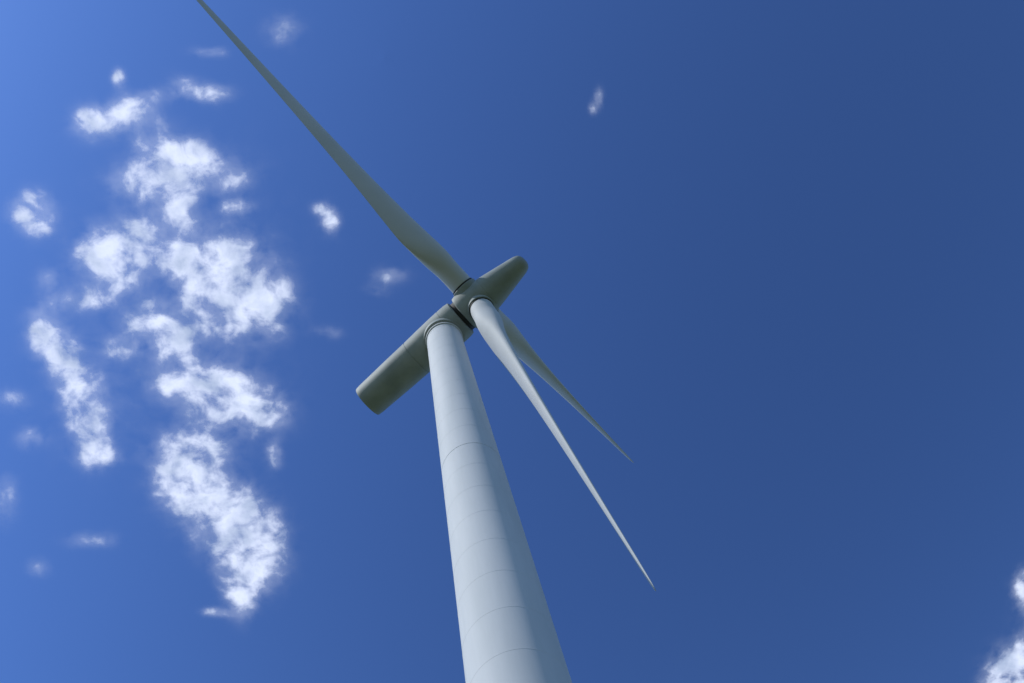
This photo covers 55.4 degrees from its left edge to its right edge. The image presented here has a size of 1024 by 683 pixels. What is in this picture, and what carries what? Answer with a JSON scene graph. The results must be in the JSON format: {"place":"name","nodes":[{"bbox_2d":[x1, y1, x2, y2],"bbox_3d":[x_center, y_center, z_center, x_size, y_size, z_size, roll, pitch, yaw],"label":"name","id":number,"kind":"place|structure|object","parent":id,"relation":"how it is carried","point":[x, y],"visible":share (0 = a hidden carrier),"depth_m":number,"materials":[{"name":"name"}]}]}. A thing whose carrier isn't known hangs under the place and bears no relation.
{"place":"outdoors","nodes":[
{"label":"outdoors","id":0,"kind":"place"},
{"bbox_2d":[14,71,388,612],"bbox_3d":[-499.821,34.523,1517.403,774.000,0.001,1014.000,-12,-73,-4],"label":"cloud","id":1,"kind":"structure","parent":0,"point":[224,268],"depth_m":1502.30,"materials":[{"name":"white"}]},
{"bbox_2d":[427,324,571,682],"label":"tower","id":2,"kind":"structure","parent":0,"point":[508,633],"depth_m":42.71,"materials":[{"name":"metal"}]},
{"bbox_2d":[426,322,463,348],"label":"tower top flange","id":3,"kind":"object","parent":2,"relation":"on","point":[432,327],"visible":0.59,"depth_m":78.87,"materials":[{"name":"white metal"}]},
{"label":"yaw bearing","id":4,"kind":"object","parent":2,"relation":"on","visible":0},
{"bbox_2d":[356,303,473,414],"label":"nacelle","id":5,"kind":"object","parent":4,"relation":"on","point":[401,370],"visible":0.84,"depth_m":80.17,"materials":[{"name":"paint"}]},
{"bbox_2d":[450,303,474,329],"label":"rotor gap","id":6,"kind":"object","parent":5,"relation":"attached to","point":[462,317],"visible":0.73,"depth_m":79.92,"materials":[{"name":"metal"}]},
{"bbox_2d":[452,256,527,328],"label":"spinner","id":7,"kind":"object","parent":5,"relation":"attached to","point":[497,285],"visible":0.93,"depth_m":79.87,"materials":[{"name":"paint"}]},
{"bbox_2d":[197,0,469,292],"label":"blade","id":8,"kind":"object","parent":7,"relation":"attached to","point":[422,245],"visible":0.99,"depth_m":81.61,"materials":[{"name":"paint"}]},
{"bbox_2d":[454,278,474,295],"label":"blade root collar","id":9,"kind":"object","parent":7,"relation":"attached to","point":[465,286],"visible":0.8,"depth_m":80.19,"materials":[{"name":"white metal"}]},
{"bbox_2d":[453,278,471,294],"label":"blade root seal","id":10,"kind":"object","parent":9,"relation":"attached to","point":[461,285],"visible":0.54,"depth_m":80.37,"materials":[{"name":"black rubber"}]},
{"bbox_2d":[468,295,494,319],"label":"blade root collar","id":11,"kind":"object","parent":7,"relation":"attached to","point":[472,299],"visible":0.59,"depth_m":79.25,"materials":[{"name":"white metal"}]},
{"bbox_2d":[469,297,493,317],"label":"blade root seal","id":12,"kind":"object","parent":11,"relation":"attached to","point":[477,299],"visible":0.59,"depth_m":79.05,"materials":[{"name":"black rubber"}]},
{"bbox_2d":[470,299,655,590],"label":"blade","id":13,"kind":"object","parent":7,"relation":"attached to","point":[486,316],"visible":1,"depth_m":66.24,"materials":[{"name":"paint"}]},
{"bbox_2d":[498,309,633,462],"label":"blade","id":14,"kind":"object","parent":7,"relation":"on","point":[526,353],"visible":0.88,"depth_m":91.08,"materials":[{"name":"paint"}]},
{"bbox_2d":[424,318,464,347],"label":"yaw skirt","id":15,"kind":"object","parent":4,"relation":"on","point":[434,322],"visible":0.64,"depth_m":79.37,"materials":[{"name":"paint"}]},
{"bbox_2d":[0,0,1023,682],"label":"sky","id":16,"kind":"structure","parent":0,"point":[773,250],"materials":[{"name":"blue"}]},
{"bbox_2d":[988,581,1023,682],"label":"cloud","id":17,"kind":"structure","parent":0,"point":[1011,663],"depth_m":1879.38,"materials":[{"name":"white"}]}
]}

